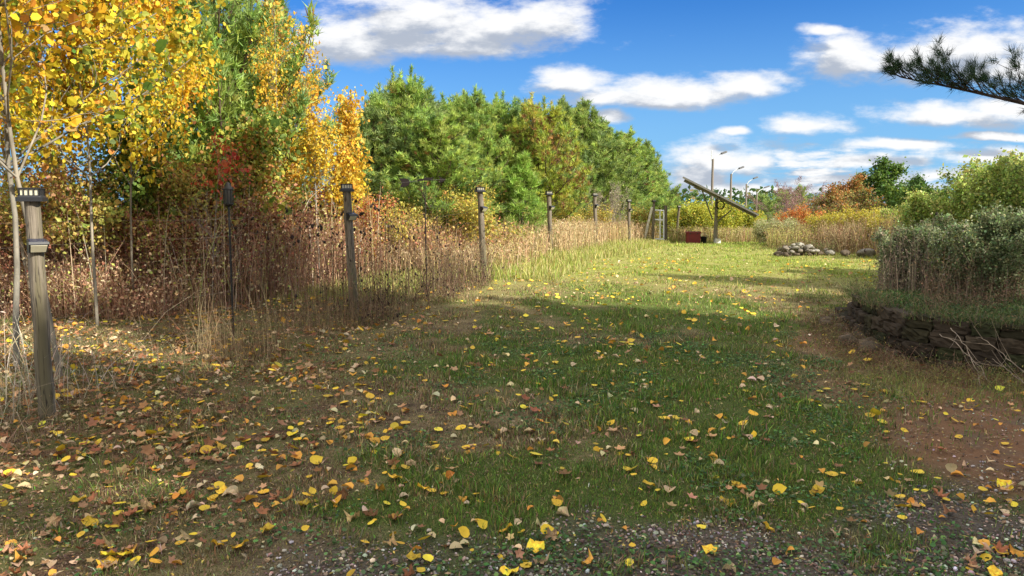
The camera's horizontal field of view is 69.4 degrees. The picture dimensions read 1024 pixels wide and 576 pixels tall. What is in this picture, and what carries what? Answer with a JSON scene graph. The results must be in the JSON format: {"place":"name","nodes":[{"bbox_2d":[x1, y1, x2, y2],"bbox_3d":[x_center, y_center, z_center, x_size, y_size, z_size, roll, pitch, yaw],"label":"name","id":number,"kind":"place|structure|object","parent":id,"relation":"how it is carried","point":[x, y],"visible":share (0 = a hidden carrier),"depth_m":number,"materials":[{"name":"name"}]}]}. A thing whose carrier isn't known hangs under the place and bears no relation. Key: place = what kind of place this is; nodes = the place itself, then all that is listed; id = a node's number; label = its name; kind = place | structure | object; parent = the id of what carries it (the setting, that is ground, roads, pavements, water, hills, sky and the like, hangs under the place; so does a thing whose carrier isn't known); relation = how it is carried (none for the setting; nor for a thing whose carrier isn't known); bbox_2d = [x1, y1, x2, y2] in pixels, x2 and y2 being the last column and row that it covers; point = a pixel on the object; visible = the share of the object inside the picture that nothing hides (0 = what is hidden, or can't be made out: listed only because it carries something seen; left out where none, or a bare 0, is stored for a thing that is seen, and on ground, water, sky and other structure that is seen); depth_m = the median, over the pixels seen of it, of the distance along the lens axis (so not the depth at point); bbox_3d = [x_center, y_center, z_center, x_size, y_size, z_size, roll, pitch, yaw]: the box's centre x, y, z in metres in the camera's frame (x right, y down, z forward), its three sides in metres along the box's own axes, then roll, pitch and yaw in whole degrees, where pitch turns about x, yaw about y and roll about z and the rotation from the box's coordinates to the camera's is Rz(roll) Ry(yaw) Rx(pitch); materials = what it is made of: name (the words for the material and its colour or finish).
{"place":"outdoors","nodes":[
{"label":"outdoors","id":0,"kind":"place"},
{"bbox_2d":[329,216,662,273],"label":"tall dry grass","id":1,"kind":"structure","parent":0,"point":[575,233],"depth_m":19.30,"materials":[{"name":"plant"}]},
{"bbox_2d":[0,214,1023,575],"bbox_3d":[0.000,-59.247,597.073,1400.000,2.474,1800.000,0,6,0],"label":"ground","id":2,"kind":"structure","parent":0,"point":[928,460],"depth_m":4.89,"materials":[{"name":"plant"}]},
{"bbox_2d":[15,188,55,419],"bbox_3d":[-3.562,0.204,5.576,0.200,1.903,0.255,-3,7,-28],"label":"fence post","id":3,"kind":"object","parent":2,"relation":"on","point":[37,242],"visible":0.94,"depth_m":5.55,"materials":[{"name":"grey wood"}]},
{"bbox_2d":[0,173,105,300],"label":"shrub","id":4,"kind":"object","parent":2,"relation":"on","point":[5,255],"visible":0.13,"depth_m":10.38,"materials":[{"name":"brown plant"}]},
{"bbox_2d":[0,1,116,171],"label":"aspen tree","id":5,"kind":"object","parent":2,"relation":"on","point":[16,143],"visible":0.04,"depth_m":11.35,"materials":[{"name":"yellow plant"}]},
{"bbox_2d":[0,132,119,313],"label":"shrub","id":6,"kind":"object","parent":2,"relation":"on","point":[52,178],"visible":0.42,"depth_m":10.07,"materials":[{"name":"yellow plant"}]},
{"bbox_2d":[0,0,135,378],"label":"aspen tree","id":7,"kind":"object","parent":2,"relation":"on","point":[30,6],"visible":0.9,"depth_m":6.49,"materials":[{"name":"yellow plant"}]},
{"bbox_2d":[0,0,140,301],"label":"aspen tree","id":8,"kind":"object","parent":2,"relation":"on","point":[45,167],"visible":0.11,"depth_m":9.72,"materials":[{"name":"yellow plant"}]},
{"bbox_2d":[0,0,192,325],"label":"aspen tree","id":9,"kind":"object","parent":2,"relation":"on","point":[67,147],"visible":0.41,"depth_m":9.26,"materials":[{"name":"yellow plant"}]},
{"bbox_2d":[0,137,192,291],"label":"shrub","id":10,"kind":"object","parent":2,"relation":"on","point":[5,199],"visible":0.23,"depth_m":10.51,"materials":[{"name":"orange plant"}]},
{"bbox_2d":[0,292,194,424],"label":"bleached grass","id":11,"kind":"structure","parent":2,"relation":"on","point":[19,381],"depth_m":6.10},
{"bbox_2d":[21,190,201,294],"bbox_3d":[-6.352,-0.663,11.458,2.682,1.928,2.595,2,6,19],"label":"shrub","id":12,"kind":"object","parent":2,"relation":"on","point":[119,243],"visible":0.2,"depth_m":10.62,"materials":[{"name":"brown plant"}]},
{"bbox_2d":[0,0,240,367],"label":"aspen tree","id":13,"kind":"object","parent":2,"relation":"on","point":[160,46],"visible":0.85,"depth_m":7.64,"materials":[{"name":"yellow plant"}]},
{"bbox_2d":[52,0,225,310],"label":"aspen tree","id":14,"kind":"object","parent":2,"relation":"on","point":[180,89],"visible":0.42,"depth_m":10.02,"materials":[{"name":"yellow plant"}]},
{"bbox_2d":[44,143,239,283],"bbox_3d":[-5.587,-0.971,11.301,3.050,2.503,2.820,-4,7,-36],"label":"shrub","id":15,"kind":"object","parent":2,"relation":"on","point":[184,178],"visible":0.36,"depth_m":10.60,"materials":[{"name":"yellow plant"}]},
{"bbox_2d":[78,69,226,242],"bbox_3d":[-5.447,-1.609,11.597,2.121,3.675,2.526,-2,6,-18],"label":"maple tree","id":16,"kind":"object","parent":2,"relation":"on","point":[142,192],"visible":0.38,"depth_m":10.87,"materials":[{"name":"green plant"}]},
{"bbox_2d":[118,174,227,298],"bbox_3d":[-5.318,-0.706,11.396,2.117,2.059,2.400,-3,7,-26],"label":"shrub","id":17,"kind":"object","parent":2,"relation":"on","point":[190,252],"visible":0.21,"depth_m":10.83,"materials":[{"name":"red plant"}]},
{"bbox_2d":[86,0,322,214],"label":"pine tree","id":18,"kind":"object","parent":2,"relation":"on","point":[236,84],"visible":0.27,"depth_m":12.82,"materials":[{"name":"green plant"}]},
{"bbox_2d":[130,188,297,297],"bbox_3d":[-4.916,-0.678,11.374,2.595,1.928,2.682,1,6,6],"label":"shrub","id":19,"kind":"object","parent":2,"relation":"on","point":[157,239],"visible":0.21,"depth_m":11.17,"materials":[{"name":"brown plant"}]},
{"bbox_2d":[176,127,253,308],"bbox_3d":[-4.122,-0.933,10.468,0.952,2.617,0.876,0,6,1],"label":"sapling","id":20,"kind":"object","parent":2,"relation":"on","point":[225,163],"visible":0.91,"depth_m":10.40,"materials":[{"name":"red plant"}]},
{"bbox_2d":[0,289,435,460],"bbox_3d":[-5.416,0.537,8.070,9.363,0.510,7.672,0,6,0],"label":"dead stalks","id":21,"kind":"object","parent":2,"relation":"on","point":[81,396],"visible":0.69,"depth_m":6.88,"materials":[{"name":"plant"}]},
{"bbox_2d":[222,182,234,341],"bbox_3d":[-3.160,-0.217,8.322,0.120,1.936,0.120,0,6,0],"label":"garden torch","id":22,"kind":"object","parent":2,"relation":"on","point":[228,197],"visible":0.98,"depth_m":8.26,"materials":[{"name":"metal"}]},
{"bbox_2d":[0,166,464,320],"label":"bramble thicket","id":23,"kind":"object","parent":2,"relation":"on","point":[117,292],"visible":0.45,"depth_m":10.57,"materials":[{"name":"plant"}]},
{"bbox_2d":[185,94,311,287],"bbox_3d":[-4.385,-1.508,12.250,2.112,3.304,2.807,-4,7,-37],"label":"maple tree","id":24,"kind":"object","parent":2,"relation":"on","point":[266,133],"visible":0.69,"depth_m":11.72,"materials":[{"name":"green plant"}]},
{"bbox_2d":[188,185,327,284],"bbox_3d":[-4.431,-0.907,12.489,2.534,2.173,2.235,-2,6,-19],"label":"shrub","id":25,"kind":"object","parent":2,"relation":"on","point":[297,218],"visible":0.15,"depth_m":12.26,"materials":[{"name":"brown plant"}]},
{"bbox_2d":[152,258,393,362],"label":"wispy weeds","id":26,"kind":"object","parent":2,"relation":"on","point":[223,338],"visible":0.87,"depth_m":8.04,"materials":[{"name":"plant"}]},
{"bbox_2d":[244,0,302,226],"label":"birch tree","id":27,"kind":"object","parent":2,"relation":"on","point":[263,82],"visible":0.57,"depth_m":12.79,"materials":[{"name":"yellow plant"}]},
{"bbox_2d":[259,70,317,199],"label":"birch tree","id":28,"kind":"object","parent":2,"relation":"on","point":[296,173],"visible":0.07,"depth_m":14.01,"materials":[{"name":"yellow plant"}]},
{"bbox_2d":[229,0,354,231],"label":"birch tree","id":29,"kind":"object","parent":2,"relation":"on","point":[330,123],"visible":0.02,"depth_m":16.31,"materials":[{"name":"yellow plant"}]},
{"bbox_2d":[256,164,340,238],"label":"shrub","id":30,"kind":"object","parent":2,"relation":"on","point":[290,188],"visible":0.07,"depth_m":13.62,"materials":[{"name":"orange plant"}]},
{"bbox_2d":[264,182,344,248],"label":"shrub","id":31,"kind":"object","parent":2,"relation":"on","point":[320,193],"visible":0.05,"depth_m":14.20,"materials":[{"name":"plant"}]},
{"bbox_2d":[283,11,347,279],"bbox_3d":[-3.469,-2.418,13.167,1.085,4.840,1.291,-2,6,-19],"label":"birch tree","id":32,"kind":"object","parent":2,"relation":"on","point":[312,121],"visible":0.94,"depth_m":13.05,"materials":[{"name":"yellow plant"}]},
{"bbox_2d":[232,196,456,321],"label":"coneflower stalks","id":33,"kind":"object","parent":2,"relation":"on","point":[339,245],"visible":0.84,"depth_m":11.35,"materials":[{"name":"plant"}]},
{"bbox_2d":[321,85,373,221],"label":"birch tree","id":34,"kind":"object","parent":2,"relation":"on","point":[349,126],"visible":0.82,"depth_m":13.66,"materials":[{"name":"yellow plant"}]},
{"bbox_2d":[339,184,358,321],"bbox_3d":[-2.151,-0.385,9.835,0.225,1.981,0.252,-2,6,-17],"label":"fence post","id":35,"kind":"object","parent":2,"relation":"on","point":[349,215],"visible":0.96,"depth_m":9.79,"materials":[{"name":"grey wood"}]},
{"bbox_2d":[229,263,478,300],"bbox_3d":[-3.247,-0.176,13.818,5.677,0.348,4.668,0,6,0],"label":"back grass strip","id":36,"kind":"object","parent":2,"relation":"on","point":[345,289],"visible":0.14,"depth_m":12.76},
{"bbox_2d":[302,183,406,265],"bbox_3d":[-3.408,-1.175,15.013,2.073,1.911,2.055,6,8,44],"label":"shrub","id":37,"kind":"object","parent":2,"relation":"on","point":[368,209],"visible":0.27,"depth_m":14.95,"materials":[{"name":"brown plant"}]},
{"bbox_2d":[321,96,417,224],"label":"pine tree","id":38,"kind":"object","parent":2,"relation":"on","point":[373,116],"visible":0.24,"depth_m":18.66,"materials":[{"name":"green plant"}]},
{"bbox_2d":[341,198,427,259],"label":"shrub","id":39,"kind":"object","parent":2,"relation":"on","point":[399,213],"visible":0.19,"depth_m":15.92,"materials":[{"name":"brown plant"}]},
{"bbox_2d":[283,215,523,327],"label":"seedhead weeds","id":40,"kind":"object","parent":2,"relation":"on","point":[451,279],"visible":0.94,"depth_m":11.30,"materials":[{"name":"plant"}]},
{"bbox_2d":[357,64,483,217],"bbox_3d":[-2.740,-3.390,19.922,3.828,5.150,3.574,-4,7,-35],"label":"pine tree","id":41,"kind":"object","parent":2,"relation":"on","point":[401,92],"visible":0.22,"depth_m":19.12,"materials":[{"name":"green plant"}]},
{"bbox_2d":[399,175,444,269],"bbox_3d":[-1.500,-0.860,12.478,0.793,2.077,0.020,0,6,0],"label":"wind vane","id":42,"kind":"object","parent":2,"relation":"on","point":[405,182],"visible":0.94,"depth_m":12.38,"materials":[{"name":"metal"}]},
{"bbox_2d":[338,210,538,270],"bbox_3d":[-2.808,-1.239,18.182,6.088,1.372,6.899,2,6,19],"label":"aster thicket","id":43,"kind":"object","parent":2,"relation":"on","point":[428,235],"visible":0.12,"depth_m":16.27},
{"bbox_2d":[379,189,501,241],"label":"shrub","id":44,"kind":"object","parent":2,"relation":"on","point":[413,205],"visible":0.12,"depth_m":17.06,"materials":[{"name":"brown plant"}]},
{"bbox_2d":[377,105,505,232],"bbox_3d":[-1.928,-2.546,18.111,3.278,3.892,3.760,1,6,12],"label":"pine tree","id":45,"kind":"object","parent":2,"relation":"on","point":[447,160],"visible":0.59,"depth_m":17.70,"materials":[{"name":"green plant"}]},
{"bbox_2d":[397,175,530,251],"bbox_3d":[-1.248,-1.651,17.854,2.707,2.156,3.782,-5,7,-37],"label":"shrub","id":46,"kind":"object","parent":2,"relation":"on","point":[472,210],"visible":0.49,"depth_m":16.90,"materials":[{"name":"yellow plant"}]},
{"bbox_2d":[439,91,516,183],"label":"pine tree","id":47,"kind":"object","parent":2,"relation":"on","point":[507,157],"depth_m":25.14,"materials":[{"name":"green plant"}]},
{"bbox_2d":[474,187,487,276],"bbox_3d":[-0.596,-1.007,14.546,0.234,1.945,0.262,-2,6,-17],"label":"fence post","id":48,"kind":"object","parent":2,"relation":"on","point":[482,208],"visible":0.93,"depth_m":14.49,"materials":[{"name":"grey wood"}]},
{"bbox_2d":[434,82,529,226],"bbox_3d":[-0.980,-3.489,21.862,3.807,4.926,3.320,-5,8,-40],"label":"pine tree","id":49,"kind":"object","parent":2,"relation":"on","point":[475,113],"visible":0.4,"depth_m":21.18,"materials":[{"name":"green plant"}]},
{"bbox_2d":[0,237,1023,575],"bbox_3d":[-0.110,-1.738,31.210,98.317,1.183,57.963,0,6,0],"label":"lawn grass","id":50,"kind":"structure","parent":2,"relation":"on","point":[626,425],"depth_m":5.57,"materials":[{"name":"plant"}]},
{"bbox_2d":[0,329,1023,575],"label":"ground weeds","id":51,"kind":"object","parent":2,"relation":"on","point":[738,555],"visible":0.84,"depth_m":4.44,"materials":[{"name":"green plant"}]},
{"bbox_2d":[0,257,1023,575],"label":"leaf litter","id":52,"kind":"object","parent":2,"relation":"on","point":[352,461],"visible":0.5,"depth_m":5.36,"materials":[{"name":"plant"}]},
{"bbox_2d":[482,90,565,216],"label":"pine tree","id":53,"kind":"object","parent":2,"relation":"on","point":[507,115],"visible":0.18,"depth_m":25.99,"materials":[{"name":"green plant"}]},
{"bbox_2d":[492,150,558,245],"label":"pine tree","id":54,"kind":"object","parent":2,"relation":"on","point":[522,171],"visible":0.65,"depth_m":21.14,"materials":[{"name":"green plant"}]},
{"bbox_2d":[32,386,1023,575],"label":"driveway gravel","id":55,"kind":"structure","parent":2,"relation":"on","point":[655,533],"depth_m":3.53,"materials":[{"name":"gravel"}]},
{"bbox_2d":[487,90,593,225],"bbox_3d":[0.847,-4.157,26.333,4.189,5.476,4.129,1,6,6],"label":"birch tree","id":56,"kind":"object","parent":2,"relation":"on","point":[543,123],"visible":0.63,"depth_m":25.44,"materials":[{"name":"green plant"}]},
{"bbox_2d":[544,191,554,256],"bbox_3d":[0.988,-1.574,19.313,0.234,1.896,0.262,-2,6,-17],"label":"fence post","id":57,"kind":"object","parent":2,"relation":"on","point":[550,208],"visible":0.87,"depth_m":19.26,"materials":[{"name":"grey wood"}]},
{"bbox_2d":[457,236,672,280],"bbox_3d":[3.115,-1.340,24.013,2.417,0.601,21.696,2,6,18],"label":"grass fringe","id":58,"kind":"object","parent":2,"relation":"on","point":[615,248],"depth_m":17.39,"materials":[{"name":"plant"}]},
{"bbox_2d":[549,93,598,219],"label":"pine tree","id":59,"kind":"object","parent":2,"relation":"on","point":[565,105],"visible":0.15,"depth_m":31.27,"materials":[{"name":"green plant"}]},
{"bbox_2d":[546,199,614,235],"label":"shrub","id":60,"kind":"object","parent":2,"relation":"on","point":[577,214],"visible":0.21,"depth_m":27.91,"materials":[{"name":"yellow plant"}]},
{"bbox_2d":[570,96,645,223],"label":"pine tree","id":61,"kind":"object","parent":2,"relation":"on","point":[583,116],"visible":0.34,"depth_m":33.83,"materials":[{"name":"green plant"}]},
{"bbox_2d":[586,181,630,224],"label":"bare bush","id":62,"kind":"object","parent":2,"relation":"on","point":[613,202],"visible":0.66,"depth_m":32.05,"materials":[{"name":"grey plant"}]},
{"bbox_2d":[585,118,641,222],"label":"pine tree","id":63,"kind":"object","parent":2,"relation":"on","point":[622,151],"visible":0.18,"depth_m":34.73,"materials":[{"name":"green plant"}]},
{"bbox_2d":[586,201,658,237],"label":"shrub","id":64,"kind":"object","parent":2,"relation":"on","point":[644,215],"visible":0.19,"depth_m":33.85,"materials":[{"name":"brown plant"}]},
{"bbox_2d":[626,199,632,240],"bbox_3d":[4.654,-2.527,29.369,0.228,1.992,0.260,-2,6,-17],"label":"fence post","id":65,"kind":"object","parent":2,"relation":"on","point":[628,201],"visible":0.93,"depth_m":29.33,"materials":[{"name":"grey wood"}]},
{"bbox_2d":[0,201,626,412],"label":"wire fence","id":66,"kind":"object","parent":65,"relation":"attached to","point":[272,266],"visible":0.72,"depth_m":7.97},
{"bbox_2d":[611,126,669,223],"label":"pine tree","id":67,"kind":"object","parent":2,"relation":"on","point":[618,136],"visible":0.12,"depth_m":40.73,"materials":[{"name":"green plant"}]},
{"bbox_2d":[625,137,670,225],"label":"pine tree","id":68,"kind":"object","parent":2,"relation":"on","point":[652,188],"visible":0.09,"depth_m":42.02,"materials":[{"name":"green plant"}]},
{"bbox_2d":[637,138,681,228],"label":"pine tree","id":69,"kind":"object","parent":2,"relation":"on","point":[656,165],"visible":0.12,"depth_m":45.00,"materials":[{"name":"green plant"}]},
{"bbox_2d":[655,202,722,237],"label":"shrub","id":70,"kind":"object","parent":2,"relation":"on","point":[685,221],"visible":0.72,"depth_m":38.00,"materials":[{"name":"yellow plant"}]},
{"bbox_2d":[682,197,743,233],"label":"shrub","id":71,"kind":"object","parent":2,"relation":"on","point":[726,222],"visible":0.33,"depth_m":38.60,"materials":[{"name":"yellow plant"}]},
{"bbox_2d":[668,224,766,241],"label":"field edge weeds","id":72,"kind":"object","parent":2,"relation":"on","point":[733,235],"visible":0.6,"depth_m":35.55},
{"bbox_2d":[683,177,758,242],"bbox_3d":[9.278,-3.326,32.828,3.144,3.072,4.180,2,6,17],"label":"solar array","id":73,"kind":"object","parent":2,"relation":"on","point":[717,196],"visible":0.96,"depth_m":31.69,"materials":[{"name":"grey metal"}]},
{"bbox_2d":[714,202,762,231],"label":"shrub","id":74,"kind":"object","parent":2,"relation":"on","point":[745,219],"visible":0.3,"depth_m":39.95,"materials":[{"name":"yellow plant"}]},
{"bbox_2d":[747,193,778,224],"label":"pine tree","id":75,"kind":"object","parent":2,"relation":"on","point":[763,198],"visible":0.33,"depth_m":70.96,"materials":[{"name":"green plant"}]},
{"bbox_2d":[758,216,803,242],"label":"shrub","id":76,"kind":"object","parent":2,"relation":"on","point":[785,224],"visible":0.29,"depth_m":27.71,"materials":[{"name":"beige plant"}]},
{"bbox_2d":[746,175,828,224],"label":"bare bush","id":77,"kind":"object","parent":2,"relation":"on","point":[794,199],"visible":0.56,"depth_m":43.39,"materials":[{"name":"brown plant"}]},
{"bbox_2d":[773,199,827,228],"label":"shrub","id":78,"kind":"object","parent":2,"relation":"on","point":[799,214],"visible":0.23,"depth_m":29.41,"materials":[{"name":"orange plant"}]},
{"bbox_2d":[771,239,840,254],"bbox_3d":[8.221,-1.135,20.857,2.090,0.546,1.196,-1,6,-11],"label":"pile skirt","id":79,"kind":"object","parent":2,"relation":"on","point":[822,246],"visible":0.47,"depth_m":20.76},
{"bbox_2d":[670,185,953,211],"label":"distant treeline","id":80,"kind":"object","parent":2,"relation":"on","point":[694,193],"visible":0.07,"depth_m":126.28,"materials":[{"name":"green plant"}]},
{"bbox_2d":[762,204,904,255],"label":"meadow weeds","id":81,"kind":"object","parent":2,"relation":"on","point":[851,241],"visible":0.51,"depth_m":22.70,"materials":[{"name":"plant"}]},
{"bbox_2d":[807,184,868,215],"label":"maple tree","id":82,"kind":"object","parent":2,"relation":"on","point":[834,197],"visible":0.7,"depth_m":32.57,"materials":[{"name":"orange plant"}]},
{"bbox_2d":[818,206,859,239],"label":"goldenrod clump","id":83,"kind":"object","parent":2,"relation":"on","point":[835,217],"visible":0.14,"depth_m":24.79,"materials":[{"name":"yellow plant"}]},
{"bbox_2d":[827,172,887,214],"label":"maple tree","id":84,"kind":"object","parent":2,"relation":"on","point":[854,187],"visible":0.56,"depth_m":35.42,"materials":[{"name":"orange plant"}]},
{"bbox_2d":[841,201,899,227],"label":"goldenrod clump","id":85,"kind":"object","parent":2,"relation":"on","point":[866,215],"visible":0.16,"depth_m":23.89,"materials":[{"name":"yellow plant"}]},
{"bbox_2d":[855,154,935,212],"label":"oak tree","id":86,"kind":"object","parent":2,"relation":"on","point":[884,173],"visible":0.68,"depth_m":36.02,"materials":[{"name":"green plant"}]},
{"bbox_2d":[796,299,1023,392],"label":"wall foot tangle","id":87,"kind":"object","parent":2,"relation":"on","point":[834,340],"depth_m":7.40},
{"bbox_2d":[885,171,936,215],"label":"oak tree","id":88,"kind":"object","parent":2,"relation":"on","point":[917,182],"visible":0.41,"depth_m":33.58,"materials":[{"name":"green plant"}]},
{"bbox_2d":[822,360,1023,405],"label":"wall grass","id":89,"kind":"structure","parent":2,"relation":"on","point":[936,387],"depth_m":6.47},
{"bbox_2d":[892,184,957,248],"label":"willow bush","id":90,"kind":"object","parent":2,"relation":"on","point":[921,206],"visible":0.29,"depth_m":14.44,"materials":[{"name":"green plant"}]},
{"bbox_2d":[835,294,1023,377],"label":"retaining wall","id":91,"kind":"structure","parent":2,"relation":"on","point":[907,332],"depth_m":7.39,"materials":[{"name":"stone"}]},
{"bbox_2d":[849,292,1022,330],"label":"garden bed soil","id":92,"kind":"structure","parent":2,"relation":"on","point":[964,301],"depth_m":8.30,"materials":[{"name":"brown soil"}]},
{"bbox_2d":[847,212,953,294],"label":"bed stalks","id":93,"kind":"object","parent":92,"relation":"on","point":[912,277],"visible":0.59,"depth_m":9.94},
{"bbox_2d":[870,221,951,290],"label":"silvery bush","id":94,"kind":"object","parent":92,"relation":"on","point":[880,233],"visible":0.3,"depth_m":10.79,"materials":[{"name":"green plant"}]},
{"bbox_2d":[815,275,1023,331],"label":"wall top weeds","id":95,"kind":"object","parent":92,"relation":"on","point":[851,290],"depth_m":7.59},
{"bbox_2d":[855,287,1023,325],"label":"bed groundcover","id":96,"kind":"object","parent":92,"relation":"on","point":[1014,307],"visible":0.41,"depth_m":8.19,"materials":[{"name":"green plant"}]},
{"bbox_2d":[885,218,1023,288],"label":"silvery bush","id":97,"kind":"object","parent":92,"relation":"on","point":[910,236],"visible":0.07,"depth_m":10.84,"materials":[{"name":"green plant"}]},
{"bbox_2d":[904,238,1023,311],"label":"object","id":98,"kind":"object","parent":92,"relation":"on","point":[934,289],"visible":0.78,"depth_m":8.84,"materials":[{"name":"plant"}]},
{"bbox_2d":[924,218,1023,298],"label":"silvery bush","id":99,"kind":"object","parent":92,"relation":"on","point":[999,256],"visible":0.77,"depth_m":9.16,"materials":[{"name":"green plant"}]},
{"bbox_2d":[925,201,1023,292],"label":"silvery bush","id":100,"kind":"object","parent":92,"relation":"on","point":[987,227],"visible":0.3,"depth_m":9.25,"materials":[{"name":"green plant"}]},
{"bbox_2d":[877,32,1023,115],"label":"pine tree","id":101,"kind":"object","parent":2,"relation":"on","point":[944,77],"visible":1,"depth_m":5.32,"materials":[{"name":"green plant"}]},
{"bbox_2d":[935,140,1023,224],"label":"willow bush","id":102,"kind":"object","parent":2,"relation":"on","point":[953,182],"visible":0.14,"depth_m":14.01,"materials":[{"name":"green plant"}]},
{"bbox_2d":[955,148,1023,226],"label":"willow bush","id":103,"kind":"object","parent":2,"relation":"on","point":[1011,192],"visible":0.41,"depth_m":12.66,"materials":[{"name":"green plant"}]},
{"bbox_2d":[0,0,1023,209],"label":"sky","id":104,"kind":"structure","parent":0,"point":[790,89],"materials":[{"name":"blue"}]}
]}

